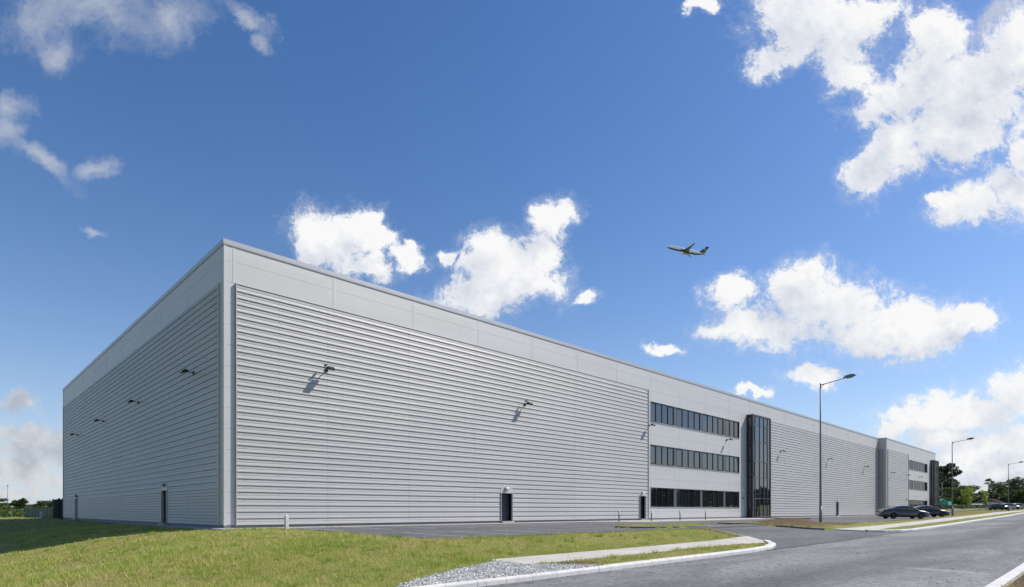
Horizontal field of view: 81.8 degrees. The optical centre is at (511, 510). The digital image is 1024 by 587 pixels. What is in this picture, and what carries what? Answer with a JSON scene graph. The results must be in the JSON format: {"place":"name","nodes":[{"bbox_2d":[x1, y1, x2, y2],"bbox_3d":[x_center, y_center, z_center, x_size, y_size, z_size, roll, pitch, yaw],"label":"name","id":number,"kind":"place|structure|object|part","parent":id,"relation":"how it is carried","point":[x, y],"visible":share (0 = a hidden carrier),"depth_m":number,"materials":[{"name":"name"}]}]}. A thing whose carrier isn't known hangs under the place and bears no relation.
{"place":"outdoors","nodes":[
{"label":"outdoors","id":0,"kind":"place"},
{"bbox_2d":[0,507,1023,586],"bbox_3d":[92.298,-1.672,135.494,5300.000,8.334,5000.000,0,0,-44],"label":"ground","id":1,"kind":"structure","parent":0,"point":[781,522],"depth_m":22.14,"materials":[{"name":"green plant"}]},
{"bbox_2d":[0,498,14,508],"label":"hedge tree","id":2,"kind":"object","parent":1,"relation":"on","point":[1,505],"visible":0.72,"depth_m":181.05,"materials":[{"name":"green plant"}]},
{"bbox_2d":[9,498,28,508],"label":"hedge tree","id":3,"kind":"object","parent":1,"relation":"on","point":[20,502],"visible":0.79,"depth_m":169.12,"materials":[{"name":"green plant"}]},
{"bbox_2d":[17,503,45,508],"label":"hedge tree","id":4,"kind":"object","parent":1,"relation":"on","point":[28,505],"visible":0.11,"depth_m":180.03,"materials":[{"name":"green plant"}]},
{"bbox_2d":[25,507,51,517],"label":"fence","id":5,"kind":"object","parent":1,"relation":"on","point":[35,512],"visible":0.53,"depth_m":79.37,"materials":[{"name":"metal"}]},
{"bbox_2d":[30,500,50,507],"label":"hedge tree","id":6,"kind":"object","parent":1,"relation":"on","point":[40,503],"visible":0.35,"depth_m":173.32,"materials":[{"name":"green plant"}]},
{"bbox_2d":[42,501,51,507],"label":"hedge tree","id":7,"kind":"object","parent":1,"relation":"on","point":[48,504],"visible":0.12,"depth_m":158.53,"materials":[{"name":"green plant"}]},
{"bbox_2d":[52,498,59,518],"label":"palisade fence","id":8,"kind":"object","parent":1,"relation":"on","point":[55,508],"visible":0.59,"depth_m":71.43,"materials":[{"name":"grey metal"}]},
{"bbox_2d":[59,498,62,518],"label":"palisade gate","id":9,"kind":"structure","parent":1,"relation":"on","point":[60,508],"depth_m":68.32,"materials":[{"name":"grey metal"}]},
{"bbox_2d":[103,522,216,529],"bbox_3d":[-33.511,1.264,49.169,0.530,0.720,52.700,0,0,-44],"label":"side apron","id":10,"kind":"object","parent":1,"relation":"on","point":[204,528],"visible":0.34,"depth_m":34.30,"materials":[{"name":"concrete"}]},
{"bbox_2d":[284,514,288,529],"bbox_3d":[-11.208,0.616,29.400,0.170,0.856,0.170,0,0,-44],"label":"marker post","id":11,"kind":"object","parent":1,"relation":"on","point":[286,521],"visible":0.82,"depth_m":29.35,"materials":[{"name":"plastic"}]},
{"bbox_2d":[63,238,878,527],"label":"warehouse","id":12,"kind":"structure","parent":1,"relation":"on","point":[411,410],"depth_m":41.01,"materials":[{"name":"paint"}]},
{"bbox_2d":[73,498,77,519],"bbox_3d":[-45.195,-0.172,61.521,0.660,2.312,1.300,0,0,-44],"label":"door","id":13,"kind":"structure","parent":12,"relation":"in","point":[76,499],"depth_m":61.90,"materials":[{"name":"metal"}]},
{"bbox_2d":[158,484,167,524],"bbox_3d":[-22.350,-0.347,38.194,0.660,2.662,1.200,0,0,-44],"label":"door","id":14,"kind":"structure","parent":12,"relation":"in","point":[164,489],"depth_m":38.51,"materials":[{"name":"metal"}]},
{"bbox_2d":[180,369,194,374],"bbox_3d":[-18.436,-7.877,33.656,0.736,0.245,0.368,0,0,-44],"label":"floodlight","id":15,"kind":"object","parent":12,"relation":"attached to","point":[185,371],"visible":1,"depth_m":33.47,"materials":[{"name":"metal"}]},
{"bbox_2d":[324,364,334,371],"bbox_3d":[-10.617,-8.233,34.193,0.460,0.346,0.736,0,0,-44],"label":"floodlight","id":16,"kind":"object","parent":12,"relation":"attached to","point":[327,368],"visible":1,"depth_m":34.04,"materials":[{"name":"metal"}]},
{"bbox_2d":[500,488,514,522],"bbox_3d":[-0.457,-0.347,44.672,1.230,2.662,0.660,0,0,-44],"label":"door","id":17,"kind":"structure","parent":12,"relation":"in","point":[505,498],"depth_m":44.96,"materials":[{"name":"metal"}]},
{"bbox_2d":[639,493,647,519],"bbox_3d":[12.622,-0.347,57.480,1.080,2.662,0.660,0,0,-44],"label":"door","id":18,"kind":"structure","parent":12,"relation":"in","point":[640,494],"depth_m":57.81,"materials":[{"name":"metal"}]},
{"bbox_2d":[651,402,673,425],"bbox_3d":[15.252,-9.816,60.203,4.550,2.000,0.090,0,0,-44],"label":"window","id":19,"kind":"structure","parent":12,"relation":"in","point":[660,413],"depth_m":60.31,"materials":[{"name":"blue glass"}]},
{"bbox_2d":[651,445,673,465],"bbox_3d":[15.252,-5.571,60.203,4.550,1.950,0.090,0,0,-44],"label":"window","id":20,"kind":"structure","parent":12,"relation":"in","point":[660,455],"depth_m":60.31,"materials":[{"name":"blue glass"}]},
{"bbox_2d":[651,487,673,506],"bbox_3d":[15.252,-1.321,60.203,4.550,1.950,0.090,0,0,-44],"label":"window","id":21,"kind":"structure","parent":12,"relation":"in","point":[660,497],"depth_m":60.31,"materials":[{"name":"black glass"}]},
{"bbox_2d":[676,408,699,430],"bbox_3d":[19.057,-9.816,63.929,5.100,2.000,0.090,0,0,-44],"label":"window","id":22,"kind":"structure","parent":12,"relation":"in","point":[688,419],"depth_m":63.83,"materials":[{"name":"blue glass"}]},
{"bbox_2d":[676,448,699,468],"bbox_3d":[19.057,-5.571,63.929,5.100,1.950,0.090,0,0,-44],"label":"window","id":23,"kind":"structure","parent":12,"relation":"in","point":[685,458],"depth_m":63.83,"materials":[{"name":"blue glass"}]},
{"bbox_2d":[676,489,699,506],"bbox_3d":[19.057,-1.321,63.929,5.100,1.950,0.090,0,0,-44],"label":"window","id":24,"kind":"structure","parent":12,"relation":"in","point":[684,497],"depth_m":63.83,"materials":[{"name":"black glass"}]},
{"bbox_2d":[702,414,723,434],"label":"window","id":25,"kind":"structure","parent":12,"relation":"in","point":[711,424],"depth_m":67.80,"materials":[{"name":"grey glass"}]},
{"bbox_2d":[702,452,723,470],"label":"window","id":26,"kind":"structure","parent":12,"relation":"in","point":[710,461],"depth_m":67.80,"materials":[{"name":"blue glass"}]},
{"bbox_2d":[702,490,723,507],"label":"window","id":27,"kind":"structure","parent":12,"relation":"in","point":[710,498],"depth_m":67.80,"materials":[{"name":"black glass"}]},
{"bbox_2d":[725,419,738,437],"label":"window","id":28,"kind":"structure","parent":12,"relation":"in","point":[731,427],"depth_m":71.14,"materials":[{"name":"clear glass"}]},
{"bbox_2d":[725,455,738,472],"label":"window","id":29,"kind":"structure","parent":12,"relation":"in","point":[731,462],"depth_m":71.14,"materials":[{"name":"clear glass"}]},
{"bbox_2d":[725,491,738,507],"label":"window","id":30,"kind":"structure","parent":12,"relation":"in","point":[731,497],"depth_m":71.14,"materials":[{"name":"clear glass"}]},
{"bbox_2d":[836,500,839,515],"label":"door","id":31,"kind":"structure","parent":12,"relation":"in","point":[837,504],"depth_m":97.77,"materials":[{"name":"metal"}]},
{"bbox_2d":[0,504,988,516],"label":"field scrub","id":32,"kind":"object","parent":1,"relation":"on","point":[12,512],"visible":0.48,"depth_m":108.63,"materials":[{"name":"green plant"}]},
{"bbox_2d":[213,515,876,529],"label":"apron","id":33,"kind":"object","parent":1,"relation":"on","point":[567,521],"visible":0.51,"depth_m":49.65,"materials":[{"name":"concrete"}]},
{"bbox_2d":[413,540,775,586],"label":"kerb","id":34,"kind":"structure","parent":1,"relation":"on","point":[530,577],"depth_m":16.64,"materials":[{"name":"concrete"}]},
{"bbox_2d":[294,516,946,538],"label":"parking lot","id":35,"kind":"structure","parent":1,"relation":"on","point":[441,531],"depth_m":33.11,"materials":[{"name":"grey asphalt"}]},
{"bbox_2d":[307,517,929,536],"bbox_3d":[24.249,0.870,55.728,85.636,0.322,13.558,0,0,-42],"label":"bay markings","id":36,"kind":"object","parent":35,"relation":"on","point":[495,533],"visible":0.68,"depth_m":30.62,"materials":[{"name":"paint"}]},
{"bbox_2d":[876,505,929,518],"bbox_3d":[43.303,0.170,65.500,4.874,1.479,1.980,0,0,6],"label":"saloon car","id":37,"kind":"object","parent":35,"relation":"on","point":[893,512],"visible":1,"depth_m":64.75,"materials":[{"name":"metal"}]},
{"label":"windows","id":38,"kind":"part","parent":37,"relation":"part of","materials":[{"name":"black glass"}]},
{"bbox_2d":[913,505,949,516],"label":"saloon car","id":39,"kind":"object","parent":35,"relation":"on","point":[933,511],"visible":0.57,"depth_m":73.61,"materials":[{"name":"black metal"}]},
{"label":"windows","id":40,"kind":"part","parent":39,"relation":"part of","materials":[{"name":"black glass"}]},
{"bbox_2d":[493,536,764,563],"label":"footpath","id":41,"kind":"structure","parent":1,"relation":"on","point":[588,555],"depth_m":21.80,"materials":[{"name":"concrete"}]},
{"bbox_2d":[615,524,708,527],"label":"kerb","id":42,"kind":"structure","parent":1,"relation":"on","point":[707,525],"depth_m":34.34,"materials":[{"name":"concrete"}]},
{"bbox_2d":[718,516,948,529],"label":"kerb","id":43,"kind":"structure","parent":1,"relation":"on","point":[790,526],"depth_m":40.90,"materials":[{"name":"concrete"}]},
{"bbox_2d":[819,374,855,522],"bbox_3d":[25.360,-4.711,46.125,0.300,11.561,2.640,0,0,-44],"label":"lamp post","id":44,"kind":"object","parent":1,"relation":"on","point":[820,466],"visible":0.96,"depth_m":46.93,"materials":[{"name":"metal"}]},
{"bbox_2d":[878,437,938,509],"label":"warehouse","id":45,"kind":"structure","parent":1,"relation":"on","point":[901,485],"depth_m":124.51,"materials":[{"name":"paint"}]},
{"bbox_2d":[909,460,912,469],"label":"window","id":46,"kind":"structure","parent":45,"relation":"in","point":[910,461],"depth_m":127.93,"materials":[{"name":"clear glass"}]},
{"bbox_2d":[909,480,912,488],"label":"window","id":47,"kind":"structure","parent":45,"relation":"in","point":[910,481],"depth_m":127.67,"materials":[{"name":"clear glass"}]},
{"bbox_2d":[913,461,917,470],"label":"window","id":48,"kind":"structure","parent":45,"relation":"in","point":[915,464],"depth_m":130.75,"materials":[{"name":"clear glass"}]},
{"bbox_2d":[913,481,917,489],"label":"window","id":49,"kind":"structure","parent":45,"relation":"in","point":[915,483],"depth_m":130.75,"materials":[{"name":"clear glass"}]},
{"bbox_2d":[913,500,917,505],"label":"window","id":50,"kind":"structure","parent":45,"relation":"in","point":[915,502],"depth_m":130.75,"materials":[{"name":"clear glass"}]},
{"bbox_2d":[919,462,922,471],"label":"window","id":51,"kind":"structure","parent":45,"relation":"in","point":[920,464],"depth_m":134.50,"materials":[{"name":"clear glass"}]},
{"bbox_2d":[919,481,922,489],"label":"window","id":52,"kind":"structure","parent":45,"relation":"in","point":[920,483],"depth_m":134.07,"materials":[{"name":"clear glass"}]},
{"bbox_2d":[833,510,1023,531],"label":"footpath","id":53,"kind":"structure","parent":1,"relation":"on","point":[876,527],"depth_m":52.43,"materials":[{"name":"concrete"}]},
{"bbox_2d":[940,499,948,505],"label":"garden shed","id":54,"kind":"structure","parent":1,"relation":"on","point":[944,502],"depth_m":183.80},
{"bbox_2d":[867,513,1023,531],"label":"kerb","id":55,"kind":"structure","parent":1,"relation":"on","point":[922,528],"depth_m":48.48,"materials":[{"name":"concrete"}]},
{"bbox_2d":[939,463,962,494],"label":"tall tree","id":56,"kind":"object","parent":1,"relation":"on","point":[945,477],"visible":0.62,"depth_m":234.48,"materials":[{"name":"green plant"}]},
{"bbox_2d":[939,487,962,503],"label":"broadleaf tree","id":57,"kind":"object","parent":1,"relation":"on","point":[947,496],"visible":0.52,"depth_m":212.70,"materials":[{"name":"green plant"}]},
{"bbox_2d":[951,437,973,515],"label":"lamp post","id":58,"kind":"object","parent":1,"relation":"on","point":[971,438],"visible":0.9,"depth_m":84.73,"materials":[{"name":"metal"}]},
{"bbox_2d":[949,485,977,503],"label":"broadleaf tree","id":59,"kind":"object","parent":1,"relation":"on","point":[957,492],"visible":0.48,"depth_m":218.51,"materials":[{"name":"green plant"}]},
{"bbox_2d":[961,486,973,503],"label":"young tree","id":60,"kind":"object","parent":1,"relation":"on","point":[967,497],"visible":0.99,"depth_m":167.62,"materials":[{"name":"green plant"}]},
{"bbox_2d":[949,508,986,511],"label":"post and rail","id":61,"kind":"object","parent":1,"relation":"on","point":[970,510],"visible":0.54,"depth_m":135.46,"materials":[{"name":"metal"}]},
{"bbox_2d":[965,485,989,497],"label":"broadleaf tree","id":62,"kind":"object","parent":1,"relation":"on","point":[976,488],"visible":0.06,"depth_m":247.75,"materials":[{"name":"green plant"}]},
{"bbox_2d":[968,491,987,502],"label":"broadleaf tree","id":63,"kind":"object","parent":1,"relation":"on","point":[977,494],"visible":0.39,"depth_m":238.00,"materials":[{"name":"green plant"}]},
{"bbox_2d":[980,490,988,507],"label":"young tree","id":64,"kind":"object","parent":1,"relation":"on","point":[984,498],"visible":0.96,"depth_m":146.97,"materials":[{"name":"green plant"}]},
{"bbox_2d":[965,499,1012,504],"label":"earth heap","id":65,"kind":"object","parent":1,"relation":"on","point":[992,501],"visible":0.25,"depth_m":222.33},
{"bbox_2d":[984,478,994,496],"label":"bare topped tree","id":66,"kind":"object","parent":1,"relation":"on","point":[991,481],"visible":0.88,"depth_m":261.73,"materials":[{"name":"green plant"}]},
{"bbox_2d":[987,504,1007,509],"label":"hatchback car","id":67,"kind":"object","parent":1,"relation":"on","point":[996,506],"visible":0.96,"depth_m":139.30,"materials":[{"name":"black metal"}]},
{"bbox_2d":[989,493,1009,500],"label":"broadleaf tree","id":68,"kind":"object","parent":1,"relation":"on","point":[993,495],"visible":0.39,"depth_m":239.07,"materials":[{"name":"green plant"}]},
{"bbox_2d":[987,482,1014,499],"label":"broadleaf tree","id":69,"kind":"object","parent":1,"relation":"on","point":[1002,487],"visible":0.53,"depth_m":249.06,"materials":[{"name":"green plant"}]},
{"bbox_2d":[984,563,1023,586],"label":"kerb","id":70,"kind":"structure","parent":1,"relation":"on","point":[1007,578],"depth_m":13.90,"materials":[{"name":"concrete"}]},
{"bbox_2d":[1002,503,1020,508],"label":"hatchback car","id":71,"kind":"object","parent":1,"relation":"on","point":[1012,506],"visible":0.52,"depth_m":146.15,"materials":[{"name":"silver metal"}]},
{"bbox_2d":[1002,489,1022,502],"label":"broadleaf tree","id":72,"kind":"object","parent":1,"relation":"on","point":[1012,493],"visible":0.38,"depth_m":231.97,"materials":[{"name":"green plant"}]},
{"bbox_2d":[1005,476,1023,494],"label":"broadleaf tree","id":73,"kind":"object","parent":1,"relation":"on","point":[1014,481],"visible":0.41,"depth_m":253.75,"materials":[{"name":"green plant"}]},
{"bbox_2d":[1007,489,1023,503],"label":"broadleaf tree","id":74,"kind":"object","parent":1,"relation":"on","point":[1016,498],"visible":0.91,"depth_m":227.49,"materials":[{"name":"green plant"}]},
{"bbox_2d":[1008,461,1023,510],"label":"lamp post","id":75,"kind":"object","parent":1,"relation":"on","point":[1008,482],"visible":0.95,"depth_m":129.13,"materials":[{"name":"metal"}]},
{"bbox_2d":[1013,503,1023,508],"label":"saloon car","id":76,"kind":"object","parent":1,"relation":"on","point":[1021,505],"visible":0.34,"depth_m":151.24,"materials":[{"name":"silver metal"}]},
{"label":"gravel bed","id":77,"kind":"structure","parent":1,"relation":"on","visible":0},
{"bbox_2d":[389,560,604,586],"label":"gravel","id":78,"kind":"structure","parent":77,"relation":"on","point":[496,569],"depth_m":15.13,"materials":[{"name":"grey gravel"}]},
{"bbox_2d":[0,0,1023,506],"label":"sky","id":79,"kind":"structure","parent":0,"point":[850,173],"materials":[{"name":"blue"}]},
{"bbox_2d":[667,243,708,256],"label":"airliner","id":80,"kind":"object","parent":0,"point":[687,251],"visible":1,"depth_m":587.19,"materials":[{"name":"white metal"}]},
{"bbox_2d":[481,514,1023,586],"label":"road","id":81,"kind":"structure","parent":0,"point":[980,560],"depth_m":18.30,"materials":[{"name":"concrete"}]},
{"bbox_2d":[767,531,907,550],"bbox_3d":[19.883,1.568,33.787,25.800,0.212,0.286,0,0,-44],"label":"tar joint","id":82,"kind":"object","parent":81,"relation":"on","point":[832,541],"visible":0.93,"depth_m":30.28,"materials":[{"name":"black asphalt"}]},
{"bbox_2d":[710,526,908,551],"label":"driveway","id":83,"kind":"structure","parent":0,"point":[782,537],"depth_m":35.07,"materials":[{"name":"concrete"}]}
]}

